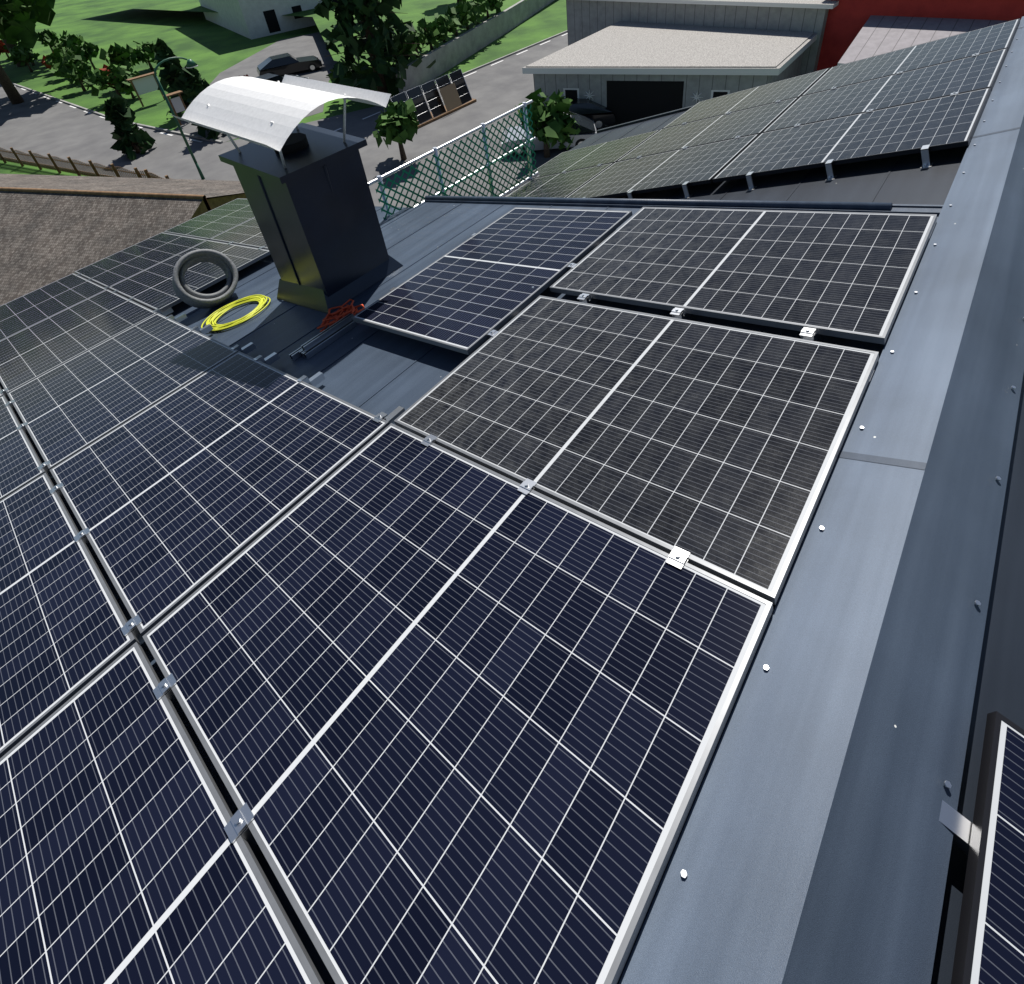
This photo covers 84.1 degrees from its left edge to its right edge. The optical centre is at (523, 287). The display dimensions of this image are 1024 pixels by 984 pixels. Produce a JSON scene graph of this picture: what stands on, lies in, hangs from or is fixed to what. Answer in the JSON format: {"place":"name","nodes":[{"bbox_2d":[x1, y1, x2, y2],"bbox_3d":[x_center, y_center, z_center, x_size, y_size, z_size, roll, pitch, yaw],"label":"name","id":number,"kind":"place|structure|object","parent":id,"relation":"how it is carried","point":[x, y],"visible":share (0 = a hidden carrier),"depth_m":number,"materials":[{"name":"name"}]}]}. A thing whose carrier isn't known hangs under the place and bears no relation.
{"place":"outdoors","nodes":[
{"label":"outdoors","id":0,"kind":"place"},
{"bbox_2d":[0,174,246,305],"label":"roof","id":1,"kind":"structure","parent":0,"point":[53,228],"depth_m":17.86,"materials":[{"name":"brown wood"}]},
{"bbox_2d":[0,0,566,176],"bbox_3d":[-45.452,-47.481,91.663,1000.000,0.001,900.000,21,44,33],"label":"ground","id":2,"kind":"structure","parent":0,"point":[212,50],"depth_m":55.30,"materials":[{"name":"green plant"}]},
{"bbox_2d":[0,40,8,57],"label":"roadside shrub","id":3,"kind":"object","parent":2,"relation":"on","point":[2,51],"visible":0.5,"depth_m":61.90,"materials":[{"name":"red plant"}]},
{"bbox_2d":[1,39,20,49],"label":"roadside shrub","id":4,"kind":"object","parent":2,"relation":"on","point":[4,46],"visible":0.09,"depth_m":59.23,"materials":[{"name":"green plant"}]},
{"bbox_2d":[9,46,34,65],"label":"tree","id":5,"kind":"object","parent":2,"relation":"on","point":[21,48],"visible":0.16,"depth_m":57.11,"materials":[{"name":"green plant"}]},
{"bbox_2d":[6,49,39,71],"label":"tree","id":6,"kind":"object","parent":2,"relation":"on","point":[18,55],"visible":1,"depth_m":54.94,"materials":[{"name":"green plant"}]},
{"bbox_2d":[3,0,54,66],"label":"tree","id":7,"kind":"object","parent":2,"relation":"on","point":[51,3],"visible":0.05,"depth_m":57.87,"materials":[{"name":"green plant"}]},
{"bbox_2d":[41,52,52,68],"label":"roadside shrub","id":8,"kind":"object","parent":2,"relation":"on","point":[45,64],"visible":0.04,"depth_m":53.29,"materials":[{"name":"red plant"}]},
{"bbox_2d":[37,29,58,51],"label":"tree","id":9,"kind":"object","parent":2,"relation":"on","point":[47,38],"visible":0.98,"depth_m":59.81,"materials":[{"name":"green plant"}]},
{"bbox_2d":[43,47,74,66],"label":"tree","id":10,"kind":"object","parent":2,"relation":"on","point":[52,58],"visible":0.61,"depth_m":51.07,"materials":[{"name":"green plant"}]},
{"bbox_2d":[50,30,83,49],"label":"tree","id":11,"kind":"object","parent":2,"relation":"on","point":[72,38],"visible":0.49,"depth_m":57.46,"materials":[{"name":"green plant"}]},
{"bbox_2d":[51,51,85,82],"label":"tree","id":12,"kind":"object","parent":2,"relation":"on","point":[72,58],"visible":0.38,"depth_m":49.30,"materials":[{"name":"green plant"}]},
{"bbox_2d":[58,57,92,90],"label":"tree","id":13,"kind":"object","parent":2,"relation":"on","point":[68,68],"visible":0.97,"depth_m":46.39,"materials":[{"name":"green plant"}]},
{"bbox_2d":[66,39,86,63],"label":"tree","id":14,"kind":"object","parent":2,"relation":"on","point":[69,45],"visible":0.15,"depth_m":53.48,"materials":[{"name":"green plant"}]},
{"bbox_2d":[72,40,98,69],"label":"tree","id":15,"kind":"object","parent":2,"relation":"on","point":[89,51],"visible":0.88,"depth_m":51.58,"materials":[{"name":"green plant"}]},
{"bbox_2d":[0,147,170,178],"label":"wooden fence","id":16,"kind":"object","parent":2,"relation":"on","point":[96,172],"visible":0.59,"depth_m":31.11,"materials":[{"name":"brown wood"}]},
{"bbox_2d":[100,64,119,90],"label":"roadside shrub","id":17,"kind":"object","parent":2,"relation":"on","point":[104,67],"visible":0.06,"depth_m":45.47,"materials":[{"name":"red plant"}]},
{"bbox_2d":[83,64,140,96],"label":"tree","id":18,"kind":"object","parent":2,"relation":"on","point":[101,79],"visible":0.87,"depth_m":42.32,"materials":[{"name":"green plant"}]},
{"bbox_2d":[99,42,139,71],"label":"tree","id":19,"kind":"object","parent":2,"relation":"on","point":[120,55],"visible":0.87,"depth_m":45.95,"materials":[{"name":"green plant"}]},
{"bbox_2d":[113,73,134,98],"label":"tree","id":20,"kind":"object","parent":2,"relation":"on","point":[122,90],"visible":0.52,"depth_m":42.93,"materials":[{"name":"green plant"}]},
{"bbox_2d":[126,41,156,69],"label":"tree","id":21,"kind":"object","parent":2,"relation":"on","point":[145,53],"visible":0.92,"depth_m":50.51,"materials":[{"name":"green plant"}]},
{"bbox_2d":[126,72,186,125],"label":"sign boards","id":22,"kind":"object","parent":2,"relation":"on","point":[144,83],"visible":0.79,"depth_m":41.11,"materials":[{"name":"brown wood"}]},
{"bbox_2d":[199,0,337,39],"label":"building","id":23,"kind":"structure","parent":2,"relation":"on","point":[252,19],"depth_m":59.83,"materials":[{"name":"white plaster"}]},
{"bbox_2d":[4,30,566,176],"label":"kerbs","id":24,"kind":"structure","parent":2,"relation":"on","point":[220,141],"depth_m":41.67,"materials":[{"name":"concrete"}]},
{"bbox_2d":[84,0,553,95],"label":"retaining wall and lawn","id":25,"kind":"structure","parent":2,"relation":"on","point":[453,50],"depth_m":49.83,"materials":[{"name":"plant"}]},
{"bbox_2d":[391,37,417,59],"bbox_3d":[-8.069,-15.770,37.543,2.366,2.007,2.217,21,44,33],"label":"tree","id":26,"kind":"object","parent":25,"relation":"on","point":[411,50],"depth_m":37.29,"materials":[{"name":"green plant"}]},
{"bbox_2d":[407,27,427,56],"bbox_3d":[-7.550,-16.763,38.866,2.701,1.960,2.482,21,44,33],"label":"tree","id":27,"kind":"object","parent":25,"relation":"on","point":[418,37],"depth_m":38.42,"materials":[{"name":"green plant"}]},
{"bbox_2d":[432,13,460,41],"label":"tree","id":28,"kind":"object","parent":25,"relation":"on","point":[449,22],"depth_m":41.47,"materials":[{"name":"green plant"}]},
{"bbox_2d":[444,1,470,35],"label":"tree","id":29,"kind":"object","parent":25,"relation":"on","point":[460,14],"depth_m":43.05,"materials":[{"name":"green plant"}]},
{"bbox_2d":[454,1,480,29],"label":"tree","id":30,"kind":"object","parent":25,"relation":"on","point":[473,12],"depth_m":44.21,"materials":[{"name":"green plant"}]},
{"bbox_2d":[462,0,490,24],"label":"tree","id":31,"kind":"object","parent":25,"relation":"on","point":[482,5],"depth_m":45.70,"materials":[{"name":"green plant"}]},
{"bbox_2d":[313,0,435,93],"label":"tree","id":32,"kind":"object","parent":2,"relation":"on","point":[377,43],"visible":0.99,"depth_m":34.90,"materials":[{"name":"green plant"}]},
{"bbox_2d":[566,0,838,75],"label":"building","id":33,"kind":"structure","parent":2,"relation":"on","point":[586,18],"depth_m":32.06,"materials":[{"name":"white paint"}]},
{"bbox_2d":[0,32,610,207],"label":"roads and yards","id":34,"kind":"structure","parent":0,"point":[39,124],"depth_m":34.55,"materials":[{"name":"grey asphalt"}]},
{"bbox_2d":[0,0,55,104],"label":"corner tree","id":35,"kind":"object","parent":34,"relation":"on","point":[21,21],"visible":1,"depth_m":45.87,"materials":[{"name":"green plant"}]},
{"bbox_2d":[100,91,155,159],"bbox_3d":[-23.004,-9.123,32.575,1.999,3.882,2.383,1,36,10],"label":"conifer shrub","id":36,"kind":"object","parent":34,"relation":"on","point":[127,134],"visible":0.99,"depth_m":32.52,"materials":[{"name":"green plant"}]},
{"bbox_2d":[152,38,189,117],"bbox_3d":[-23.271,-13.930,37.745,2.751,5.001,2.591,-8,36,-2],"label":"garden conifer","id":37,"kind":"object","parent":34,"relation":"on","point":[169,73],"visible":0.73,"depth_m":37.21,"materials":[{"name":"green plant"}]},
{"bbox_2d":[154,57,204,179],"bbox_3d":[-16.228,-8.411,28.228,0.537,5.789,2.085,21,44,33],"label":"street lamp","id":38,"kind":"object","parent":34,"relation":"on","point":[191,63],"visible":1,"depth_m":27.19,"materials":[{"name":"metal"}]},
{"bbox_2d":[177,66,219,141],"bbox_3d":[-19.287,-11.018,33.958,2.352,4.433,2.726,6,38,17],"label":"garden conifer","id":39,"kind":"object","parent":34,"relation":"on","point":[196,85],"visible":0.4,"depth_m":33.11,"materials":[{"name":"green plant"}]},
{"bbox_2d":[255,73,308,82],"bbox_3d":[-17.719,-14.353,40.342,1.930,1.423,4.610,23,45,35],"label":"driveway car","id":40,"kind":"object","parent":34,"relation":"on","point":[271,77],"visible":0.07,"depth_m":39.71,"materials":[{"name":"grey paint"}]},
{"bbox_2d":[257,53,322,75],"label":"driveway car","id":41,"kind":"object","parent":34,"relation":"on","point":[284,63],"visible":0.81,"depth_m":44.46,"materials":[{"name":"black paint"}]},
{"bbox_2d":[14,33,567,141],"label":"road markings","id":42,"kind":"object","parent":34,"relation":"on","point":[334,130],"visible":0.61,"depth_m":40.64,"materials":[{"name":"white paint"}]},
{"bbox_2d":[373,98,418,159],"bbox_3d":[-6.167,-7.614,27.960,2.319,2.923,3.152,-10,36,-5],"label":"small tree","id":43,"kind":"object","parent":34,"relation":"on","point":[397,122],"visible":1,"depth_m":27.19,"materials":[{"name":"green plant"}]},
{"bbox_2d":[390,69,476,127],"bbox_3d":[-5.269,-11.008,33.306,1.150,1.966,6.000,21,44,33],"label":"module pallet","id":44,"kind":"object","parent":34,"relation":"on","point":[455,95],"visible":0.75,"depth_m":33.40,"materials":[{"name":"glass"}]},
{"bbox_2d":[515,88,580,157],"bbox_3d":[1.086,-7.605,26.671,2.833,3.052,3.616,-13,36,-9],"label":"small tree","id":45,"kind":"object","parent":34,"relation":"on","point":[555,119],"visible":0.94,"depth_m":25.91,"materials":[{"name":"green plant"}]},
{"bbox_2d":[501,112,596,155],"bbox_3d":[1.291,-7.640,28.041,4.710,1.423,1.930,-4,36,4],"label":"silver car","id":46,"kind":"object","parent":34,"relation":"on","point":[586,126],"visible":0.4,"depth_m":27.43,"materials":[{"name":"grey paint"}]},
{"bbox_2d":[520,98,614,129],"bbox_3d":[2.277,-9.205,30.036,4.910,1.423,1.980,-4,36,4],"label":"dark car","id":47,"kind":"object","parent":34,"relation":"on","point":[601,116],"visible":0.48,"depth_m":29.13,"materials":[{"name":"black paint"}]},
{"bbox_2d":[522,21,817,125],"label":"garage","id":48,"kind":"structure","parent":34,"relation":"on","point":[625,71],"depth_m":28.76,"materials":[{"name":"white paint"}]},
{"bbox_2d":[413,17,447,49],"bbox_3d":[-6.602,-17.972,40.199,2.497,2.170,2.285,-3,36,5],"label":"tree","id":49,"kind":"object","parent":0,"point":[433,32],"depth_m":39.89,"materials":[{"name":"green plant"}]},
{"bbox_2d":[368,100,538,215],"bbox_3d":[-0.654,-1.087,6.984,0.048,1.630,2.700,21,44,33],"label":"scaffold guard rail","id":50,"kind":"object","parent":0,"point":[379,178],"visible":0.5,"depth_m":6.72,"materials":[{"name":"silver metal"}]},
{"bbox_2d":[376,105,536,218],"bbox_3d":[-0.658,-1.311,6.798,0.001,0.950,2.600,21,44,33],"label":"lattice fence","id":51,"kind":"object","parent":50,"relation":"attached to","point":[437,174],"visible":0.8,"depth_m":6.80,"materials":[{"name":"green metal"}]},
{"bbox_2d":[0,196,942,983],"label":"roof slope","id":52,"kind":"structure","parent":0,"point":[370,370],"depth_m":3.76,"materials":[{"name":"grey metal"}]},
{"bbox_2d":[75,198,269,311],"bbox_3d":[-3.800,-0.564,6.862,3.464,0.032,2.288,9,37,42],"label":"solar panel","id":53,"kind":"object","parent":52,"relation":"on","point":[141,272],"depth_m":6.61,"materials":[{"name":"black glass"}]},
{"bbox_2d":[172,249,237,308],"bbox_3d":[-2.803,-0.076,5.004,0.471,0.483,0.504,21,44,33],"label":"conduit coil","id":54,"kind":"object","parent":52,"relation":"on","point":[185,292],"visible":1,"depth_m":4.96,"materials":[{"name":"black plastic"}]},
{"bbox_2d":[201,294,270,330],"bbox_3d":[-2.384,0.213,4.706,0.561,0.136,0.542,21,44,33],"label":"coiled yellow cable","id":55,"kind":"object","parent":52,"relation":"on","point":[216,315],"visible":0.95,"depth_m":4.72,"materials":[{"name":"yellow plastic"}]},
{"bbox_2d":[167,75,402,312],"bbox_3d":[-1.601,-0.640,4.285,1.286,1.696,0.940,21,44,33],"label":"chimney","id":56,"kind":"object","parent":52,"relation":"on","point":[306,188],"visible":0.99,"depth_m":4.01,"materials":[{"name":"black metal"}]},
{"bbox_2d":[289,313,356,360],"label":"mounting rails","id":57,"kind":"object","parent":52,"relation":"on","point":[316,344],"visible":0.95,"depth_m":3.76,"materials":[{"name":"silver metal"}]},
{"bbox_2d":[317,299,364,331],"bbox_3d":[-1.321,0.199,4.037,0.279,0.106,0.382,21,44,33],"label":"ratchet strap","id":58,"kind":"object","parent":52,"relation":"on","point":[344,311],"visible":0.79,"depth_m":4.04,"materials":[{"name":"red fabric"}]},
{"bbox_2d":[0,273,772,983],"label":"solar panels","id":59,"kind":"object","parent":52,"relation":"on","point":[454,717],"visible":0.99,"depth_m":1.59,"materials":[{"name":"blue glass"}]},
{"bbox_2d":[0,233,820,848],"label":"panel clamps","id":60,"kind":"object","parent":52,"relation":"on","point":[238,823],"visible":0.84,"depth_m":2.44,"materials":[{"name":"silver metal"}]},
{"bbox_2d":[352,207,632,354],"bbox_3d":[-0.178,-0.157,3.893,1.134,0.032,1.722,9,37,42],"label":"solar panel","id":61,"kind":"object","parent":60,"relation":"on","point":[467,296],"visible":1,"depth_m":3.74,"materials":[{"name":"blue glass"}]},
{"bbox_2d":[394,207,936,604],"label":"solar panels","id":62,"kind":"object","parent":52,"relation":"on","point":[712,449],"visible":0.96,"depth_m":2.41,"materials":[{"name":"black glass"}]},
{"bbox_2d":[618,16,1023,983],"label":"ridge cap","id":63,"kind":"object","parent":52,"relation":"on","point":[814,842],"visible":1,"depth_m":1.34,"materials":[{"name":"silver metal"}]},
{"bbox_2d":[484,0,501,17],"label":"tree","id":64,"kind":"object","parent":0,"point":[495,4],"depth_m":47.16,"materials":[{"name":"green plant"}]},
{"bbox_2d":[569,105,967,204],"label":"roof slope","id":65,"kind":"structure","parent":0,"point":[903,179],"depth_m":4.07,"materials":[{"name":"grey metal"}]},
{"bbox_2d":[529,53,978,199],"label":"clamps","id":66,"kind":"object","parent":65,"relation":"on","point":[926,163],"visible":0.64,"depth_m":4.53,"materials":[{"name":"silver metal"}]},
{"bbox_2d":[495,18,1019,197],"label":"solar panels","id":67,"kind":"object","parent":65,"relation":"on","point":[915,106],"visible":0.9,"depth_m":5.41,"materials":[{"name":"grey"}]},
{"bbox_2d":[817,0,1023,70],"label":"red building","id":68,"kind":"structure","parent":0,"point":[856,30],"depth_m":26.51,"materials":[{"name":"red painted wall"},{"name":"light grey metal roofing"}]},
{"bbox_2d":[931,374,1023,983],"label":"roof slope","id":69,"kind":"structure","parent":0,"point":[1000,684],"depth_m":1.43,"materials":[{"name":"grey metal"}]},
{"bbox_2d":[951,711,1023,983],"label":"solar panel","id":70,"kind":"structure","parent":69,"relation":"on","point":[989,949],"depth_m":1.08,"materials":[{"name":"blue"}]},
{"bbox_2d":[939,800,971,854],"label":"slope clamps","id":71,"kind":"structure","parent":70,"relation":"on","point":[958,825],"depth_m":1.15,"materials":[{"name":"silver metal"}]}
]}

